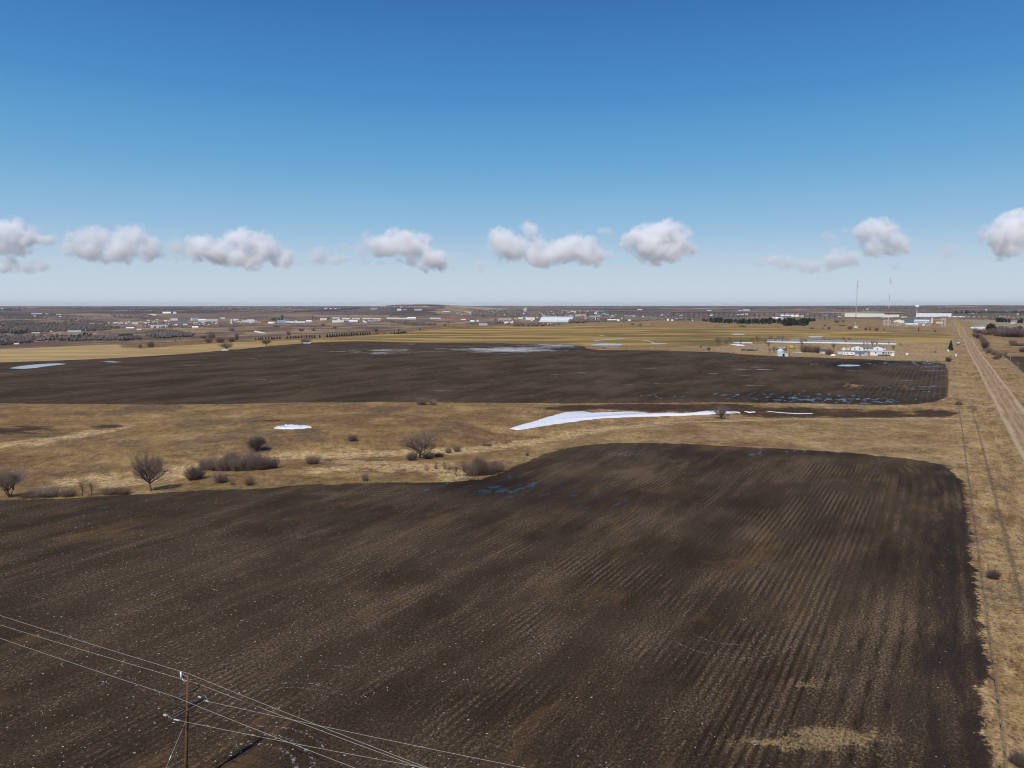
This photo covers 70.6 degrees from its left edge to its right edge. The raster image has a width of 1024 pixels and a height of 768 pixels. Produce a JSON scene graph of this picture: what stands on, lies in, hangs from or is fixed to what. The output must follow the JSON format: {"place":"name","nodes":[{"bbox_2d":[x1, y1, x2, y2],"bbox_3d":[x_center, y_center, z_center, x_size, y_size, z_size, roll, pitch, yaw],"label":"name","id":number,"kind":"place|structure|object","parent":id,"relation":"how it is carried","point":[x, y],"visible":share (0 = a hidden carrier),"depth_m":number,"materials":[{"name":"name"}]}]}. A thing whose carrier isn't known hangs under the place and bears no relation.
{"place":"outdoors","nodes":[
{"label":"outdoors","id":0,"kind":"place"},
{"bbox_2d":[12,363,61,368],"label":"pond","id":1,"kind":"structure","parent":0,"point":[32,366],"depth_m":538.41,"materials":[{"name":"liquid"}]},
{"bbox_2d":[0,341,948,405],"bbox_3d":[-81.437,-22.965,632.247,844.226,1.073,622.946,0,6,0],"label":"field","id":2,"kind":"structure","parent":0,"point":[371,371],"depth_m":459.22,"materials":[{"name":"soil"}]},
{"bbox_2d":[0,326,952,361],"bbox_3d":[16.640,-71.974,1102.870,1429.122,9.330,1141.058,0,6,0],"label":"stubble field","id":3,"kind":"structure","parent":0,"point":[684,336],"depth_m":1002.58,"materials":[{"name":"plant"}]},
{"bbox_2d":[217,342,233,348],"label":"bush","id":4,"kind":"object","parent":3,"relation":"on","point":[226,346],"visible":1,"depth_m":751.94,"materials":[{"name":"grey plant"}]},
{"bbox_2d":[261,338,271,345],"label":"bare tree","id":5,"kind":"object","parent":3,"relation":"on","point":[265,341],"visible":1,"depth_m":819.03,"materials":[{"name":"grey plant"}]},
{"bbox_2d":[0,442,989,767],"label":"field","id":6,"kind":"structure","parent":0,"point":[616,604],"depth_m":104.16,"materials":[{"name":"soil"}]},
{"bbox_2d":[163,671,208,767],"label":"utility pole","id":7,"kind":"object","parent":6,"relation":"on","point":[187,709],"visible":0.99,"depth_m":66.78,"materials":[{"name":"brown wood"}]},
{"bbox_2d":[0,638,353,767],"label":"power line","id":8,"kind":"object","parent":7,"relation":"attached to","point":[191,703],"visible":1,"depth_m":63.93,"materials":[{"name":"metal"}]},
{"bbox_2d":[1,625,420,767],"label":"power line","id":9,"kind":"object","parent":7,"relation":"attached to","point":[228,695],"visible":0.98,"depth_m":65.34,"materials":[{"name":"metal"}]},
{"bbox_2d":[0,615,426,767],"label":"power line","id":10,"kind":"object","parent":7,"relation":"attached to","point":[230,690],"visible":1,"depth_m":63.31,"materials":[{"name":"metal"}]},
{"bbox_2d":[179,720,423,767],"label":"power line","id":11,"kind":"object","parent":7,"relation":"attached to","point":[304,745],"visible":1,"depth_m":61.81,"materials":[{"name":"metal"}]},
{"bbox_2d":[212,702,523,767],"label":"power line","id":12,"kind":"object","parent":7,"relation":"attached to","point":[371,736],"visible":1,"depth_m":62.98,"materials":[{"name":"metal"}]},
{"bbox_2d":[0,320,1023,767],"bbox_3d":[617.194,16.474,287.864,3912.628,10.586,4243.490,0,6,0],"label":"ground","id":13,"kind":"structure","parent":0,"point":[64,446],"depth_m":251.75,"materials":[{"name":"plant"}]},
{"bbox_2d":[0,463,39,496],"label":"bare tree","id":14,"kind":"object","parent":13,"relation":"on","point":[16,477],"visible":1,"depth_m":172.48,"materials":[{"name":"grey plant"}]},
{"bbox_2d":[15,488,45,499],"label":"bush","id":15,"kind":"object","parent":13,"relation":"on","point":[33,494],"visible":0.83,"depth_m":171.76,"materials":[{"name":"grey plant"}]},
{"bbox_2d":[32,484,65,497],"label":"bush","id":16,"kind":"object","parent":13,"relation":"on","point":[51,492],"visible":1,"depth_m":172.76,"materials":[{"name":"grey plant"}]},
{"bbox_2d":[58,488,77,496],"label":"bush","id":17,"kind":"object","parent":13,"relation":"on","point":[68,493],"visible":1,"depth_m":173.00,"materials":[{"name":"brown plant"}]},
{"bbox_2d":[78,479,91,495],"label":"bare tree","id":18,"kind":"object","parent":13,"relation":"on","point":[81,483],"visible":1,"depth_m":173.59,"materials":[{"name":"grey plant"}]},
{"bbox_2d":[99,486,119,495],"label":"bush","id":19,"kind":"object","parent":13,"relation":"on","point":[107,491],"visible":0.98,"depth_m":174.74,"materials":[{"name":"brown plant"}]},
{"bbox_2d":[111,485,133,494],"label":"bush","id":20,"kind":"object","parent":13,"relation":"on","point":[123,491],"visible":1,"depth_m":175.22,"materials":[{"name":"brown plant"}]},
{"bbox_2d":[130,450,167,490],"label":"bare tree","id":21,"kind":"object","parent":13,"relation":"on","point":[140,470],"visible":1,"depth_m":176.89,"materials":[{"name":"grey plant"}]},
{"bbox_2d":[183,465,207,480],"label":"bush","id":22,"kind":"object","parent":13,"relation":"on","point":[192,472],"visible":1,"depth_m":190.25,"materials":[{"name":"brown plant"}]},
{"bbox_2d":[196,457,213,470],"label":"bush","id":23,"kind":"object","parent":13,"relation":"on","point":[203,464],"visible":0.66,"depth_m":206.52,"materials":[{"name":"brown plant"}]},
{"bbox_2d":[206,456,223,470],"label":"bush","id":24,"kind":"object","parent":13,"relation":"on","point":[213,468],"visible":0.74,"depth_m":203.30,"materials":[{"name":"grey plant"}]},
{"bbox_2d":[209,470,228,482],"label":"bush","id":25,"kind":"object","parent":13,"relation":"on","point":[222,479],"visible":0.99,"depth_m":185.46,"materials":[{"name":"brown plant"}]},
{"bbox_2d":[216,336,224,342],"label":"bush","id":26,"kind":"object","parent":13,"relation":"on","point":[219,340],"visible":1,"depth_m":901.58,"materials":[{"name":"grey plant"}]},
{"bbox_2d":[213,453,234,470],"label":"bush","id":27,"kind":"object","parent":13,"relation":"on","point":[225,465],"visible":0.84,"depth_m":201.71,"materials":[{"name":"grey plant"}]},
{"bbox_2d":[221,451,240,460],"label":"bush","id":28,"kind":"object","parent":13,"relation":"on","point":[227,456],"visible":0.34,"depth_m":212.93,"materials":[{"name":"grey plant"}]},
{"bbox_2d":[226,454,248,470],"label":"bush","id":29,"kind":"object","parent":13,"relation":"on","point":[235,466],"visible":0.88,"depth_m":200.00,"materials":[{"name":"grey plant"}]},
{"bbox_2d":[237,453,260,470],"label":"bush","id":30,"kind":"object","parent":13,"relation":"on","point":[246,467],"visible":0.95,"depth_m":200.44,"materials":[{"name":"brown plant"}]},
{"bbox_2d":[243,478,255,485],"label":"bush","id":31,"kind":"object","parent":13,"relation":"on","point":[251,482],"visible":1,"depth_m":182.86,"materials":[{"name":"brown plant"}]},
{"bbox_2d":[244,451,263,465],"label":"bush","id":32,"kind":"object","parent":13,"relation":"on","point":[252,452],"visible":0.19,"depth_m":211.71,"materials":[{"name":"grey plant"}]},
{"bbox_2d":[242,432,265,450],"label":"bare tree","id":33,"kind":"object","parent":13,"relation":"on","point":[257,442],"visible":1,"depth_m":230.95,"materials":[{"name":"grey plant"}]},
{"bbox_2d":[248,453,272,469],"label":"bush","id":34,"kind":"object","parent":13,"relation":"on","point":[260,465],"visible":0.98,"depth_m":200.79,"materials":[{"name":"brown plant"}]},
{"bbox_2d":[262,455,280,468],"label":"bush","id":35,"kind":"object","parent":13,"relation":"on","point":[272,463],"visible":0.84,"depth_m":203.19,"materials":[{"name":"brown plant"}]},
{"bbox_2d":[275,424,311,428],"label":"snow patch","id":36,"kind":"object","parent":13,"relation":"on","point":[290,426],"visible":1,"depth_m":268.07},
{"bbox_2d":[302,454,322,463],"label":"bush","id":37,"kind":"object","parent":13,"relation":"on","point":[314,460],"visible":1,"depth_m":210.81,"materials":[{"name":"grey plant"}]},
{"bbox_2d":[344,433,358,441],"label":"bush","id":38,"kind":"object","parent":13,"relation":"on","point":[352,438],"visible":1,"depth_m":244.28,"materials":[{"name":"brown plant"}]},
{"bbox_2d":[360,472,368,480],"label":"bush","id":39,"kind":"object","parent":13,"relation":"on","point":[364,477],"visible":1,"depth_m":187.58,"materials":[{"name":"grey plant"}]},
{"bbox_2d":[404,451,418,460],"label":"bush","id":40,"kind":"object","parent":13,"relation":"on","point":[410,457],"visible":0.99,"depth_m":216.76,"materials":[{"name":"brown plant"}]},
{"bbox_2d":[397,427,441,457],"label":"bare tree","id":41,"kind":"object","parent":13,"relation":"on","point":[411,444],"visible":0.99,"depth_m":222.06,"materials":[{"name":"brown plant"}]},
{"bbox_2d":[415,396,428,404],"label":"bush","id":42,"kind":"object","parent":13,"relation":"on","point":[423,402],"visible":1,"depth_m":328.14,"materials":[{"name":"brown plant"}]},
{"bbox_2d":[421,452,433,458],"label":"bush","id":43,"kind":"object","parent":13,"relation":"on","point":[428,456],"visible":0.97,"depth_m":220.48,"materials":[{"name":"brown plant"}]},
{"bbox_2d":[428,398,437,404],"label":"bush","id":44,"kind":"object","parent":13,"relation":"on","point":[433,402],"visible":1,"depth_m":328.85,"materials":[{"name":"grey plant"}]},
{"bbox_2d":[453,443,460,451],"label":"bush","id":45,"kind":"object","parent":13,"relation":"on","point":[455,449],"visible":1,"depth_m":235.66,"materials":[{"name":"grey plant"}]},
{"bbox_2d":[461,460,480,476],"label":"bush","id":46,"kind":"object","parent":13,"relation":"on","point":[471,471],"visible":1,"depth_m":192.69,"materials":[{"name":"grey plant"}]},
{"bbox_2d":[472,456,484,464],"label":"bush","id":47,"kind":"object","parent":13,"relation":"on","point":[473,462],"visible":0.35,"depth_m":197.10,"materials":[{"name":"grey plant"}]},
{"bbox_2d":[472,457,489,475],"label":"bush","id":48,"kind":"object","parent":13,"relation":"on","point":[481,465],"visible":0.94,"depth_m":193.72,"materials":[{"name":"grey plant"}]},
{"bbox_2d":[482,460,498,474],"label":"bush","id":49,"kind":"object","parent":13,"relation":"on","point":[492,470],"visible":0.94,"depth_m":194.72,"materials":[{"name":"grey plant"}]},
{"bbox_2d":[493,460,504,471],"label":"bush","id":50,"kind":"object","parent":13,"relation":"on","point":[500,468],"visible":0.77,"depth_m":197.88,"materials":[{"name":"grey plant"}]},
{"bbox_2d":[506,322,559,325],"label":"bare woodland","id":51,"kind":"object","parent":13,"relation":"on","point":[529,324],"visible":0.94,"depth_m":1663.70,"materials":[{"name":"plant"}]},
{"bbox_2d":[510,411,739,429],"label":"snow bank","id":52,"kind":"structure","parent":13,"relation":"on","point":[566,417],"depth_m":300.05,"materials":[{"name":"snow"}]},
{"bbox_2d":[710,404,730,418],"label":"bare tree","id":53,"kind":"object","parent":13,"relation":"on","point":[720,412],"visible":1,"depth_m":299.76,"materials":[{"name":"brown plant"}]},
{"bbox_2d":[768,339,893,342],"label":"board fence","id":54,"kind":"object","parent":13,"relation":"on","point":[857,341],"visible":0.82,"depth_m":889.83,"materials":[{"name":"wood"}]},
{"bbox_2d":[770,341,895,343],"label":"snow drift","id":55,"kind":"object","parent":13,"relation":"on","point":[831,342],"visible":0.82,"depth_m":880.00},
{"bbox_2d":[842,352,854,354],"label":"camper trailer","id":56,"kind":"object","parent":13,"relation":"on","point":[848,353],"visible":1,"depth_m":661.62,"materials":[{"name":"white paint"}]},
{"bbox_2d":[851,345,862,350],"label":"farmhouse wing","id":57,"kind":"structure","parent":13,"relation":"on","point":[858,348],"depth_m":739.73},
{"bbox_2d":[852,350,867,355],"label":"shed","id":58,"kind":"structure","parent":13,"relation":"on","point":[861,353],"depth_m":656.25,"materials":[{"name":"stone"}]},
{"bbox_2d":[862,346,873,350],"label":"farmhouse","id":59,"kind":"object","parent":13,"relation":"on","point":[869,348],"visible":0.88,"depth_m":741.90,"materials":[{"name":"stone"}]},
{"bbox_2d":[870,350,894,355],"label":"mobile home","id":60,"kind":"object","parent":13,"relation":"on","point":[881,353],"visible":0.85,"depth_m":661.74,"materials":[{"name":"white metal"}]},
{"bbox_2d":[914,320,929,322],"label":"building","id":61,"kind":"structure","parent":13,"relation":"on","point":[922,321],"depth_m":1860.87,"materials":[{"name":"silver metal"}]},
{"bbox_2d":[957,390,1006,756],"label":"wire fence","id":62,"kind":"object","parent":13,"relation":"on","point":[986,598],"visible":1,"depth_m":106.03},
{"bbox_2d":[980,342,989,348],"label":"bare tree","id":63,"kind":"object","parent":13,"relation":"on","point":[984,345],"visible":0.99,"depth_m":728.39,"materials":[{"name":"brown plant"}]},
{"bbox_2d":[985,323,997,333],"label":"evergreen tree","id":64,"kind":"object","parent":13,"relation":"on","point":[990,325],"visible":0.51,"depth_m":1184.76,"materials":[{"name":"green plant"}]},
{"bbox_2d":[984,567,1002,579],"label":"bush","id":65,"kind":"object","parent":13,"relation":"on","point":[992,575],"visible":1,"depth_m":119.79,"materials":[{"name":"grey plant"}]},
{"bbox_2d":[994,327,1011,336],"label":"bare tree","id":66,"kind":"object","parent":13,"relation":"on","point":[1007,332],"visible":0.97,"depth_m":1087.46,"materials":[{"name":"brown plant"}]},
{"bbox_2d":[1006,327,1023,336],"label":"bare tree","id":67,"kind":"object","parent":13,"relation":"on","point":[1017,334],"visible":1,"depth_m":1072.74,"materials":[{"name":"brown plant"}]},
{"bbox_2d":[1008,749,1023,767],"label":"bush","id":68,"kind":"object","parent":13,"relation":"on","point":[1018,759],"visible":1,"depth_m":71.23,"materials":[{"name":"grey plant"}]},
{"bbox_2d":[0,304,1023,347],"bbox_3d":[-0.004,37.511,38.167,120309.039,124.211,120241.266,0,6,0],"label":"hills","id":69,"kind":"structure","parent":0,"point":[384,323],"depth_m":5509.02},
{"bbox_2d":[0,314,33,318],"bbox_3d":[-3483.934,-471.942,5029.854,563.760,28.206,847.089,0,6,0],"label":"bare woodland","id":70,"kind":"object","parent":69,"relation":"on","point":[17,317],"visible":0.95,"depth_m":5059.46,"materials":[{"name":"plant"}]},
{"bbox_2d":[11,330,24,333],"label":"evergreen wood","id":71,"kind":"object","parent":69,"relation":"on","point":[16,332],"visible":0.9,"depth_m":2096.75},
{"bbox_2d":[0,320,36,323],"bbox_3d":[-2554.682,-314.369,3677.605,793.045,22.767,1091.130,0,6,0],"label":"bare woodland","id":72,"kind":"object","parent":69,"relation":"on","point":[12,321],"visible":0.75,"depth_m":3941.98,"materials":[{"name":"plant"}]},
{"bbox_2d":[21,314,100,319],"bbox_3d":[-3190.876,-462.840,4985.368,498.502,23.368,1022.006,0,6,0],"label":"bare woodland","id":73,"kind":"object","parent":69,"relation":"on","point":[67,316],"visible":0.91,"depth_m":5016.53,"materials":[{"name":"plant"}]},
{"bbox_2d":[0,321,122,332],"bbox_3d":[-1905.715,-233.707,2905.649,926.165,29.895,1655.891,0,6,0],"label":"bare woodland","id":74,"kind":"object","parent":69,"relation":"on","point":[28,327],"visible":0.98,"depth_m":2865.74,"materials":[{"name":"plant"}]},
{"bbox_2d":[0,333,141,344],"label":"bare woodland","id":75,"kind":"object","parent":69,"relation":"on","point":[6,339],"visible":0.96,"depth_m":1824.26,"materials":[{"name":"plant"}]},
{"bbox_2d":[72,332,91,340],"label":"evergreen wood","id":76,"kind":"object","parent":69,"relation":"on","point":[84,333],"visible":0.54,"depth_m":1992.56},
{"bbox_2d":[60,317,108,325],"bbox_3d":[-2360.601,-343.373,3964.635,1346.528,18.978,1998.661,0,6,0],"label":"bare woodland","id":77,"kind":"object","parent":69,"relation":"on","point":[71,320],"visible":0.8,"depth_m":3956.95,"materials":[{"name":"plant"}]},
{"bbox_2d":[110,313,158,318],"bbox_3d":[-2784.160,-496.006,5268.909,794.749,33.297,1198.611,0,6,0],"label":"bare woodland","id":78,"kind":"object","parent":69,"relation":"on","point":[129,315],"visible":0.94,"depth_m":5410.91,"materials":[{"name":"plant"}]},
{"bbox_2d":[144,329,194,337],"bbox_3d":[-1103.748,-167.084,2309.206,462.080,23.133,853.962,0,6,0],"label":"bare woodland","id":79,"kind":"object","parent":69,"relation":"on","point":[163,333],"visible":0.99,"depth_m":1973.52,"materials":[{"name":"plant"}]},
{"bbox_2d":[126,309,230,312],"bbox_3d":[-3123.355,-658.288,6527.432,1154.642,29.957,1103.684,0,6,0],"label":"bare woodland","id":80,"kind":"object","parent":69,"relation":"on","point":[162,311],"visible":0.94,"depth_m":6555.09,"materials":[{"name":"plant"}]},
{"bbox_2d":[0,307,357,309],"bbox_3d":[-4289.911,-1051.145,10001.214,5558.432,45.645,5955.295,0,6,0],"label":"bare woodland","id":81,"kind":"object","parent":69,"relation":"on","point":[176,308],"visible":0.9,"depth_m":9570.20,"materials":[{"name":"plant"}]},
{"bbox_2d":[142,322,249,327],"bbox_3d":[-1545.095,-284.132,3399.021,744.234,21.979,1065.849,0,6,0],"label":"bare woodland","id":82,"kind":"object","parent":69,"relation":"on","point":[172,325],"visible":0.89,"depth_m":3042.35,"materials":[{"name":"plant"}]},
{"bbox_2d":[206,330,215,338],"bbox_3d":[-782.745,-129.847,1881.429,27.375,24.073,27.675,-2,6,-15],"label":"bush","id":83,"kind":"object","parent":69,"relation":"on","point":[211,335],"visible":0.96,"depth_m":1878.97,"materials":[{"name":"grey plant"}]},
{"bbox_2d":[235,310,355,312],"bbox_3d":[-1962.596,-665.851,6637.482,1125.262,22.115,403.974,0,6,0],"label":"evergreen wood","id":84,"kind":"object","parent":69,"relation":"on","point":[286,311],"visible":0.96,"depth_m":6630.64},
{"bbox_2d":[358,312,420,316],"bbox_3d":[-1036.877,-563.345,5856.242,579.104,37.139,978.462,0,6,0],"label":"bare woodland","id":85,"kind":"object","parent":69,"relation":"on","point":[373,314],"visible":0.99,"depth_m":5983.20,"materials":[{"name":"plant"}]},
{"bbox_2d":[391,320,435,325],"bbox_3d":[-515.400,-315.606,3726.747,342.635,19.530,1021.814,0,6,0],"label":"bare woodland","id":86,"kind":"object","parent":69,"relation":"on","point":[406,322],"visible":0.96,"depth_m":3802.35,"materials":[{"name":"plant"}]},
{"bbox_2d":[471,309,527,316],"bbox_3d":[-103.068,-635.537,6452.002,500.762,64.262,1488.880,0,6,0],"label":"bare woodland","id":87,"kind":"object","parent":69,"relation":"on","point":[510,311],"visible":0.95,"depth_m":6207.62,"materials":[{"name":"plant"}]},
{"bbox_2d":[494,319,514,323],"bbox_3d":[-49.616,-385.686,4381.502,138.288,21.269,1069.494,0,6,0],"label":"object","id":88,"kind":"object","parent":69,"relation":"on","point":[501,321],"visible":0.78,"depth_m":3987.92,"materials":[{"name":"white wood"}]},
{"bbox_2d":[539,317,575,321],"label":"building","id":89,"kind":"structure","parent":69,"relation":"on","point":[554,319],"depth_m":3951.85,"materials":[{"name":"silver metal"}]},
{"bbox_2d":[568,316,625,323],"bbox_3d":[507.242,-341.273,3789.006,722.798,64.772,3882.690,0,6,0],"label":"bare woodland","id":90,"kind":"object","parent":69,"relation":"on","point":[586,320],"visible":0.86,"depth_m":3959.24,"materials":[{"name":"plant"}]},
{"bbox_2d":[537,310,676,316],"bbox_3d":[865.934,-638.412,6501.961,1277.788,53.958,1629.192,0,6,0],"label":"bare woodland","id":91,"kind":"object","parent":69,"relation":"on","point":[618,313],"visible":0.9,"depth_m":6325.77,"materials":[{"name":"plant"}]},
{"bbox_2d":[538,305,764,307],"bbox_3d":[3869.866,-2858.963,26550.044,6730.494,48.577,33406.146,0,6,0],"label":"bare woodland","id":92,"kind":"object","parent":69,"relation":"on","point":[665,306],"visible":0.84,"depth_m":14184.86,"materials":[{"name":"plant"}]},
{"bbox_2d":[622,315,694,320],"bbox_3d":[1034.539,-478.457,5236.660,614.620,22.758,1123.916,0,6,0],"label":"bare woodland","id":93,"kind":"object","parent":69,"relation":"on","point":[646,318],"visible":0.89,"depth_m":4902.71,"materials":[{"name":"plant"}]},
{"bbox_2d":[701,319,807,325],"bbox_3d":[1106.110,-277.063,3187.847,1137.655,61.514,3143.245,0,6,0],"label":"evergreen wood","id":94,"kind":"object","parent":69,"relation":"on","point":[746,322],"visible":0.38,"depth_m":1888.49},
{"bbox_2d":[671,312,842,320],"bbox_3d":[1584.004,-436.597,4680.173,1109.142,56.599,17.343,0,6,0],"label":"railway viaduct","id":95,"kind":"object","parent":69,"relation":"on","point":[744,314],"visible":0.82,"depth_m":4675.39,"materials":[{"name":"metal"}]},
{"bbox_2d":[678,313,841,317],"bbox_3d":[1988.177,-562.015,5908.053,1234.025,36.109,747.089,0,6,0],"label":"bare woodland","id":96,"kind":"object","parent":69,"relation":"on","point":[721,315],"visible":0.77,"depth_m":5783.24,"materials":[{"name":"plant"}]},
{"bbox_2d":[845,313,883,316],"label":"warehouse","id":97,"kind":"structure","parent":69,"relation":"on","point":[862,314],"depth_m":5514.68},
{"bbox_2d":[817,309,957,313],"bbox_3d":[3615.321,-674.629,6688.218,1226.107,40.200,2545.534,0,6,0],"label":"bare woodland","id":98,"kind":"object","parent":69,"relation":"on","point":[926,311],"visible":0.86,"depth_m":6498.48,"materials":[{"name":"plant"}]},
{"bbox_2d":[768,306,1023,308],"bbox_3d":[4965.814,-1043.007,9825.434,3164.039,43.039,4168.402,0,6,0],"label":"bare woodland","id":99,"kind":"object","parent":69,"relation":"on","point":[898,307],"visible":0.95,"depth_m":8773.58,"materials":[{"name":"plant"}]},
{"bbox_2d":[902,311,918,316],"bbox_3d":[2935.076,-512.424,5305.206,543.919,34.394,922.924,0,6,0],"label":"bare woodland","id":100,"kind":"object","parent":69,"relation":"on","point":[907,314],"visible":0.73,"depth_m":5318.20,"materials":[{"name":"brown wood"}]},
{"bbox_2d":[917,313,951,316],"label":"warehouse","id":101,"kind":"structure","parent":69,"relation":"on","point":[932,314],"depth_m":4689.39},
{"bbox_2d":[951,313,1023,315],"bbox_3d":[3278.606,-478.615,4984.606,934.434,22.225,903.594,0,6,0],"label":"bare woodland","id":102,"kind":"object","parent":69,"relation":"on","point":[1001,314],"visible":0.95,"depth_m":4735.35,"materials":[{"name":"plant"}]},
{"bbox_2d":[969,310,1023,313],"bbox_3d":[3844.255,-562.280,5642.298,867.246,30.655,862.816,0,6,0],"label":"evergreen wood","id":103,"kind":"object","parent":69,"relation":"on","point":[996,311],"visible":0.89,"depth_m":5468.41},
{"bbox_2d":[976,316,1023,319],"bbox_3d":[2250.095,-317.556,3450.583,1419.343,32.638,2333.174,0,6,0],"label":"bare woodland","id":104,"kind":"object","parent":69,"relation":"on","point":[991,317],"visible":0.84,"depth_m":3468.82,"materials":[{"name":"plant"}]},
{"bbox_2d":[0,0,1023,305],"label":"sky","id":105,"kind":"structure","parent":0,"point":[153,152],"materials":[{"name":"blue"}]},
{"bbox_2d":[593,344,622,345],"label":"pond","id":106,"kind":"structure","parent":0,"point":[608,344],"depth_m":839.93,"materials":[{"name":"liquid"}]},
{"bbox_2d":[952,320,1023,460],"bbox_3d":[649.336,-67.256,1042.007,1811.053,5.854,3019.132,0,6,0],"label":"road","id":107,"kind":"structure","parent":0,"point":[1009,406],"depth_m":357.12,"materials":[{"name":"gravel"}]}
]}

